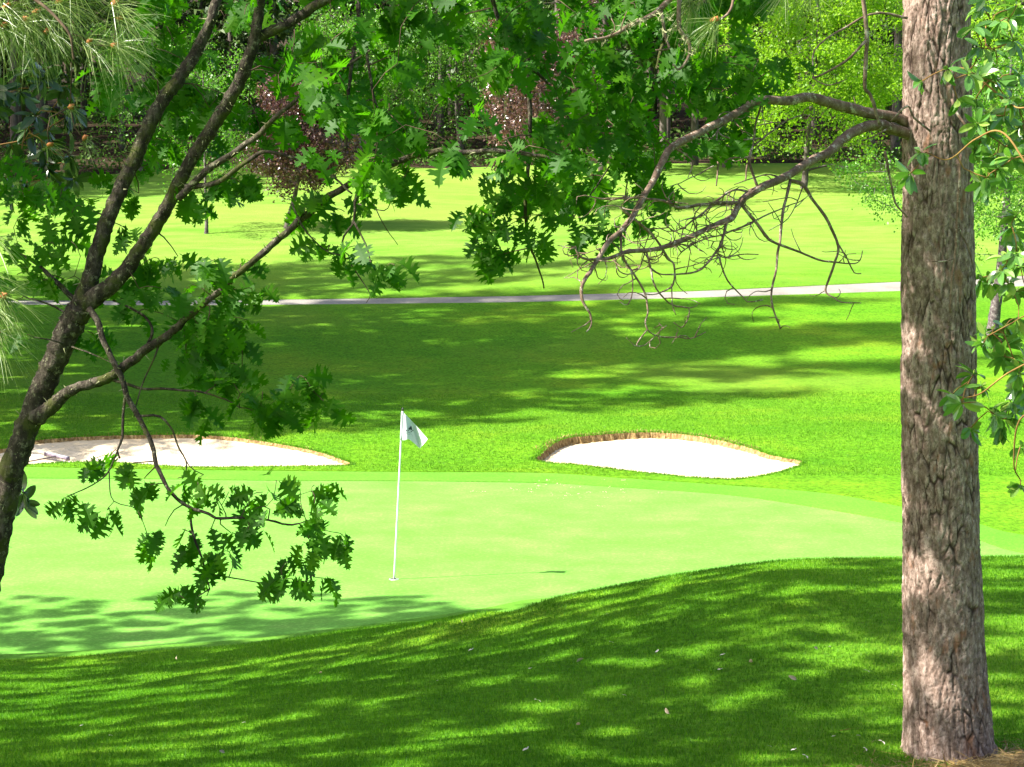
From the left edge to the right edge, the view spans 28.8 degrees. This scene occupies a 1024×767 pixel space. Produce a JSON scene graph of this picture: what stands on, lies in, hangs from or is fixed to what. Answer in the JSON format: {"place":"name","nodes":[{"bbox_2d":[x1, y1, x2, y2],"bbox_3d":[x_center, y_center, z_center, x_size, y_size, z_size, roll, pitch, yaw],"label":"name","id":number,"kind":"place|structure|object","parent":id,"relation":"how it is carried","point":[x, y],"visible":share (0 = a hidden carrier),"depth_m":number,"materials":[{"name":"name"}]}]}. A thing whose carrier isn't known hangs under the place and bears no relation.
{"place":"outdoors","nodes":[
{"label":"outdoors","id":0,"kind":"place"},
{"bbox_2d":[0,0,1022,177],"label":"woodland floor","id":1,"kind":"structure","parent":0,"point":[682,116],"depth_m":125.81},
{"bbox_2d":[0,0,30,129],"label":"forest conifer","id":2,"kind":"object","parent":1,"relation":"on","point":[2,63],"visible":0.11,"depth_m":130.91,"materials":[{"name":"green plant"}]},
{"bbox_2d":[1,36,30,71],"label":"forest conifer","id":3,"kind":"object","parent":1,"relation":"on","point":[22,61],"visible":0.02,"depth_m":144.44,"materials":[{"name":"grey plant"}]},
{"bbox_2d":[0,0,57,154],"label":"forest conifer","id":4,"kind":"object","parent":1,"relation":"on","point":[13,119],"visible":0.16,"depth_m":111.14,"materials":[{"name":"green plant"}]},
{"bbox_2d":[0,0,82,134],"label":"forest conifer","id":5,"kind":"object","parent":1,"relation":"on","point":[5,54],"visible":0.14,"depth_m":116.43,"materials":[{"name":"green plant"}]},
{"bbox_2d":[2,0,92,128],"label":"forest conifer","id":6,"kind":"object","parent":1,"relation":"on","point":[76,54],"visible":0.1,"depth_m":129.17,"materials":[{"name":"green plant"}]},
{"bbox_2d":[0,0,102,151],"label":"forest conifer","id":7,"kind":"object","parent":1,"relation":"on","point":[38,96],"visible":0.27,"depth_m":114.05,"materials":[{"name":"green plant"}]},
{"bbox_2d":[74,0,115,126],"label":"forest conifer","id":8,"kind":"object","parent":1,"relation":"on","point":[84,102],"visible":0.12,"depth_m":133.24,"materials":[{"name":"plant"}]},
{"bbox_2d":[68,0,164,148],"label":"forest conifer","id":9,"kind":"object","parent":1,"relation":"on","point":[100,69],"visible":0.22,"depth_m":116.01,"materials":[{"name":"green plant"}]},
{"bbox_2d":[106,0,151,113],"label":"forest conifer","id":10,"kind":"object","parent":1,"relation":"on","point":[137,2],"visible":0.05,"depth_m":123.93,"materials":[{"name":"green plant"}]},
{"bbox_2d":[108,0,197,121],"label":"forest conifer","id":11,"kind":"object","parent":1,"relation":"on","point":[182,32],"visible":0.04,"depth_m":130.10,"materials":[{"name":"green plant"}]},
{"bbox_2d":[68,20,250,171],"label":"broadleaf tree","id":12,"kind":"object","parent":1,"relation":"on","point":[125,112],"visible":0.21,"depth_m":102.39,"materials":[{"name":"green plant"}]},
{"bbox_2d":[154,0,247,85],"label":"forest conifer","id":13,"kind":"object","parent":1,"relation":"on","point":[198,13],"visible":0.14,"depth_m":115.92,"materials":[{"name":"green plant"}]},
{"bbox_2d":[180,1,269,133],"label":"forest conifer","id":14,"kind":"object","parent":1,"relation":"on","point":[191,10],"visible":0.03,"depth_m":128.48,"materials":[{"name":"green plant"}]},
{"bbox_2d":[183,0,290,147],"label":"forest conifer","id":15,"kind":"object","parent":1,"relation":"on","point":[230,41],"visible":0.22,"depth_m":112.55,"materials":[{"name":"green plant"}]},
{"bbox_2d":[204,4,269,143],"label":"forest conifer","id":16,"kind":"object","parent":1,"relation":"on","point":[246,42],"visible":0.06,"depth_m":120.41,"materials":[{"name":"green plant"}]},
{"bbox_2d":[208,0,295,133],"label":"forest conifer","id":17,"kind":"object","parent":1,"relation":"on","point":[289,34],"visible":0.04,"depth_m":126.25,"materials":[{"name":"green plant"}]},
{"bbox_2d":[215,10,304,110],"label":"forest conifer","id":18,"kind":"object","parent":1,"relation":"on","point":[278,39],"visible":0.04,"depth_m":128.93,"materials":[{"name":"green plant"}]},
{"bbox_2d":[221,0,315,74],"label":"forest conifer","id":19,"kind":"object","parent":1,"relation":"on","point":[277,8],"visible":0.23,"depth_m":115.29,"materials":[{"name":"green plant"}]},
{"bbox_2d":[294,0,388,138],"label":"forest conifer","id":20,"kind":"object","parent":1,"relation":"on","point":[350,11],"visible":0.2,"depth_m":118.32,"materials":[{"name":"green plant"}]},
{"bbox_2d":[338,3,380,56],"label":"forest conifer","id":21,"kind":"object","parent":1,"relation":"on","point":[354,14],"visible":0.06,"depth_m":132.04,"materials":[{"name":"green plant"}]},
{"bbox_2d":[281,0,442,158],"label":"broadleaf tree","id":22,"kind":"object","parent":1,"relation":"on","point":[381,47],"visible":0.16,"depth_m":109.90,"materials":[{"name":"green plant"}]},
{"bbox_2d":[364,1,431,104],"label":"forest conifer","id":23,"kind":"object","parent":1,"relation":"on","point":[382,6],"visible":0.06,"depth_m":133.06,"materials":[{"name":"green plant"}]},
{"bbox_2d":[398,0,438,127],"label":"forest conifer","id":24,"kind":"object","parent":1,"relation":"on","point":[435,123],"visible":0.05,"depth_m":132.21,"materials":[{"name":"brown plant"}]},
{"bbox_2d":[395,0,485,140],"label":"forest conifer","id":25,"kind":"object","parent":1,"relation":"on","point":[440,118],"visible":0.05,"depth_m":123.81,"materials":[{"name":"brown plant"}]},
{"bbox_2d":[373,0,513,149],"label":"broadleaf tree","id":26,"kind":"object","parent":1,"relation":"on","point":[430,67],"visible":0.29,"depth_m":114.26,"materials":[{"name":"green plant"}]},
{"bbox_2d":[448,21,454,118],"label":"forest conifer","id":27,"kind":"object","parent":1,"relation":"on","point":[449,112],"visible":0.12,"depth_m":139.67,"materials":[{"name":"grey plant"}]},
{"bbox_2d":[474,1,514,131],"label":"forest conifer","id":28,"kind":"object","parent":1,"relation":"on","point":[512,101],"visible":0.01,"depth_m":129.68,"materials":[{"name":"brown plant"}]},
{"bbox_2d":[0,104,1017,176],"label":"undergrowth","id":29,"kind":"object","parent":1,"relation":"on","point":[898,155],"visible":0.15,"depth_m":111.26,"materials":[{"name":"green plant"}]},
{"bbox_2d":[0,0,1023,128],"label":"forest","id":30,"kind":"object","parent":1,"relation":"on","point":[283,36],"visible":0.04,"depth_m":142.87,"materials":[{"name":"green plant"}]},
{"bbox_2d":[478,0,572,150],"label":"forest conifer","id":31,"kind":"object","parent":1,"relation":"on","point":[543,1],"visible":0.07,"depth_m":113.26,"materials":[{"name":"brown plant"}]},
{"bbox_2d":[614,46,701,131],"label":"forest conifer","id":32,"kind":"object","parent":1,"relation":"on","point":[651,69],"visible":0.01,"depth_m":120.75,"materials":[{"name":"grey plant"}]},
{"bbox_2d":[666,74,670,139],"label":"forest conifer","id":33,"kind":"object","parent":1,"relation":"on","point":[668,125],"depth_m":112.60,"materials":[{"name":"grey plant"}]},
{"bbox_2d":[717,19,807,128],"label":"forest conifer","id":34,"kind":"object","parent":1,"relation":"on","point":[758,42],"visible":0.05,"depth_m":128.11,"materials":[{"name":"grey plant"}]},
{"bbox_2d":[761,3,812,119],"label":"forest conifer","id":35,"kind":"object","parent":1,"relation":"on","point":[764,57],"visible":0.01,"depth_m":136.46,"materials":[{"name":"grey plant"}]},
{"bbox_2d":[768,0,849,139],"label":"forest conifer","id":36,"kind":"object","parent":1,"relation":"on","point":[812,122],"visible":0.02,"depth_m":124.27,"materials":[{"name":"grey plant"}]},
{"bbox_2d":[818,0,839,134],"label":"forest conifer","id":37,"kind":"object","parent":1,"relation":"on","point":[822,123],"visible":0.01,"depth_m":127.64,"materials":[{"name":"grey plant"}]},
{"bbox_2d":[827,0,901,150],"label":"forest conifer","id":38,"kind":"object","parent":1,"relation":"on","point":[890,52],"visible":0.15,"depth_m":114.18,"materials":[{"name":"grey plant"}]},
{"bbox_2d":[830,19,901,132],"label":"forest conifer","id":39,"kind":"object","parent":1,"relation":"on","point":[852,57],"depth_m":127.88,"materials":[{"name":"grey plant"}]},
{"bbox_2d":[840,19,902,133],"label":"forest conifer","id":40,"kind":"object","parent":1,"relation":"on","point":[877,66],"visible":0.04,"depth_m":123.32,"materials":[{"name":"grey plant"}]},
{"bbox_2d":[843,8,902,145],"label":"forest conifer","id":41,"kind":"object","parent":1,"relation":"on","point":[889,41],"visible":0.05,"depth_m":117.35,"materials":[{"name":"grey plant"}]},
{"bbox_2d":[871,0,902,159],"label":"forest conifer","id":42,"kind":"object","parent":1,"relation":"on","point":[894,138],"visible":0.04,"depth_m":110.46,"materials":[{"name":"grey plant"}]},
{"bbox_2d":[972,2,1014,96],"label":"forest conifer","id":43,"kind":"object","parent":1,"relation":"on","point":[992,42],"visible":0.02,"depth_m":126.34,"materials":[{"name":"green plant"}]},
{"bbox_2d":[971,0,1020,115],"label":"forest conifer","id":44,"kind":"object","parent":1,"relation":"on","point":[972,5],"visible":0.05,"depth_m":110.56,"materials":[{"name":"green plant"}]},
{"bbox_2d":[992,0,1023,104],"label":"forest conifer","id":45,"kind":"object","parent":1,"relation":"on","point":[1014,14],"visible":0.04,"depth_m":131.70,"materials":[{"name":"green plant"}]},
{"bbox_2d":[0,160,1023,766],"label":"lawn","id":46,"kind":"structure","parent":0,"point":[822,344],"depth_m":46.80,"materials":[{"name":"green plant"}]},
{"bbox_2d":[0,55,92,518],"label":"madrone tree","id":47,"kind":"object","parent":46,"relation":"on","point":[17,146],"visible":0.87,"depth_m":11.18,"materials":[{"name":"green plant"}]},
{"bbox_2d":[0,0,171,396],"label":"pine tree","id":48,"kind":"object","parent":46,"relation":"on","point":[25,22],"visible":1,"depth_m":8.39,"materials":[{"name":"green plant"}]},
{"bbox_2d":[0,438,342,466],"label":"sand bunker","id":49,"kind":"object","parent":46,"relation":"on","point":[215,452],"visible":0.55,"depth_m":36.74},
{"bbox_2d":[29,452,69,461],"bbox_3d":[-8.602,1.373,35.707,1.051,0.132,0.826,-5,8,-40],"label":"bunker rake","id":50,"kind":"object","parent":49,"relation":"on","point":[56,456],"visible":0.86,"depth_m":35.91,"materials":[{"name":"plastic"}]},
{"bbox_2d":[0,434,349,464],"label":"bunker edge","id":51,"kind":"object","parent":49,"relation":"on","point":[60,440],"visible":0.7,"depth_m":37.49,"materials":[{"name":"brown sand"}]},
{"bbox_2d":[120,18,264,233],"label":"young tree","id":52,"kind":"object","parent":46,"relation":"on","point":[204,163],"visible":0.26,"depth_m":74.27,"materials":[{"name":"green plant"}]},
{"bbox_2d":[233,71,372,227],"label":"plum tree","id":53,"kind":"object","parent":46,"relation":"on","point":[280,166],"visible":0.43,"depth_m":74.73,"materials":[{"name":"purple plant"}]},
{"bbox_2d":[1,429,760,449],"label":"dry grass","id":54,"kind":"structure","parent":46,"relation":"on","point":[637,430],"depth_m":37.62,"materials":[{"name":"beige plant"}]},
{"bbox_2d":[0,430,807,479],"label":"grass","id":55,"kind":"structure","parent":46,"relation":"on","point":[547,461],"depth_m":35.78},
{"bbox_2d":[0,0,816,613],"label":"oak tree","id":56,"kind":"object","parent":46,"relation":"on","point":[530,28],"visible":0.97,"depth_m":9.84,"materials":[{"name":"green plant"}]},
{"bbox_2d":[473,0,613,170],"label":"plum tree","id":57,"kind":"object","parent":46,"relation":"on","point":[521,98],"visible":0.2,"depth_m":85.35,"materials":[{"name":"purple plant"}]},
{"bbox_2d":[506,0,607,142],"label":"forest conifer","id":58,"kind":"object","parent":46,"relation":"on","point":[549,6],"visible":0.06,"depth_m":98.17,"materials":[{"name":"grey plant"}]},
{"bbox_2d":[552,0,660,171],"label":"forest conifer","id":59,"kind":"object","parent":46,"relation":"on","point":[621,49],"visible":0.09,"depth_m":100.58,"materials":[{"name":"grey plant"}]},
{"bbox_2d":[595,1,708,66],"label":"forest conifer","id":60,"kind":"object","parent":46,"relation":"on","point":[654,40],"visible":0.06,"depth_m":103.85,"materials":[{"name":"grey plant"}]},
{"bbox_2d":[596,0,720,169],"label":"forest conifer","id":61,"kind":"object","parent":46,"relation":"on","point":[662,123],"visible":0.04,"depth_m":102.31,"materials":[{"name":"grey plant"}]},
{"bbox_2d":[542,438,797,478],"bbox_3d":[2.883,1.395,35.978,4.770,0.274,3.581,4,7,36],"label":"sand bunker","id":62,"kind":"object","parent":46,"relation":"on","point":[683,457],"visible":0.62,"depth_m":36.48},
{"bbox_2d":[536,432,799,463],"bbox_3d":[2.883,1.305,35.969,4.770,0.296,3.581,4,7,36],"label":"bunker edge","id":63,"kind":"object","parent":62,"relation":"on","point":[560,444],"visible":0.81,"depth_m":37.62,"materials":[{"name":"brown sand"}]},
{"bbox_2d":[633,19,761,164],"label":"forest conifer","id":64,"kind":"object","parent":46,"relation":"on","point":[694,124],"visible":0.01,"depth_m":105.31,"materials":[{"name":"grey plant"}]},
{"bbox_2d":[694,2,731,167],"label":"forest conifer","id":65,"kind":"object","parent":46,"relation":"on","point":[723,165],"visible":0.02,"depth_m":102.81,"materials":[{"name":"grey plant"}]},
{"bbox_2d":[557,0,997,763],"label":"pine tree","id":66,"kind":"object","parent":46,"relation":"on","point":[947,712],"visible":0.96,"depth_m":11.25,"materials":[{"name":"brown plant"}]},
{"bbox_2d":[678,0,903,188],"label":"lime green tree","id":67,"kind":"object","parent":46,"relation":"on","point":[837,54],"visible":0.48,"depth_m":92.99,"materials":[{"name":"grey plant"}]},
{"bbox_2d":[722,728,1023,766],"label":"pine straw","id":68,"kind":"object","parent":46,"relation":"on","point":[1016,760],"visible":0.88,"depth_m":11.29,"materials":[{"name":"brown plant"}]},
{"bbox_2d":[818,6,1023,346],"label":"mottled trunk tree","id":69,"kind":"object","parent":46,"relation":"on","point":[995,310],"visible":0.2,"depth_m":49.51,"materials":[{"name":"green plant"}]},
{"bbox_2d":[894,0,1023,497],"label":"madrone tree","id":70,"kind":"object","parent":46,"relation":"on","point":[1005,163],"visible":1,"depth_m":10.26,"materials":[{"name":"green plant"}]},
{"bbox_2d":[971,0,1023,211],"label":"broadleaf tree","id":71,"kind":"object","parent":46,"relation":"on","point":[984,15],"visible":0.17,"depth_m":77.89,"materials":[{"name":"green plant"}]},
{"bbox_2d":[0,478,1023,654],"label":"putting green","id":72,"kind":"object","parent":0,"point":[461,547],"visible":0.74,"depth_m":27.10,"materials":[{"name":"green plant"}]},
{"bbox_2d":[393,407,426,578],"bbox_3d":[-1.278,1.409,25.055,0.450,2.234,0.184,0,6,0],"label":"flagstick","id":73,"kind":"object","parent":72,"relation":"on","point":[411,431],"visible":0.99,"depth_m":24.97,"materials":[{"name":"white paint"}]},
{"bbox_2d":[476,479,625,505],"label":"splashed sand","id":74,"kind":"structure","parent":72,"relation":"on","point":[566,492],"depth_m":32.37,"materials":[{"name":"beige sand"}]},
{"bbox_2d":[0,391,1023,475],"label":"grass","id":75,"kind":"structure","parent":0,"point":[530,425],"depth_m":39.30,"materials":[{"name":"green plant"}]},
{"bbox_2d":[0,467,1023,658],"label":"green fringe","id":76,"kind":"object","parent":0,"point":[1010,541],"visible":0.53,"depth_m":32.71,"materials":[{"name":"green plant"}]},
{"bbox_2d":[7,276,1023,304],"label":"cart path","id":77,"kind":"structure","parent":0,"point":[871,287],"depth_m":60.08,"materials":[{"name":"grey concrete"}]}
]}

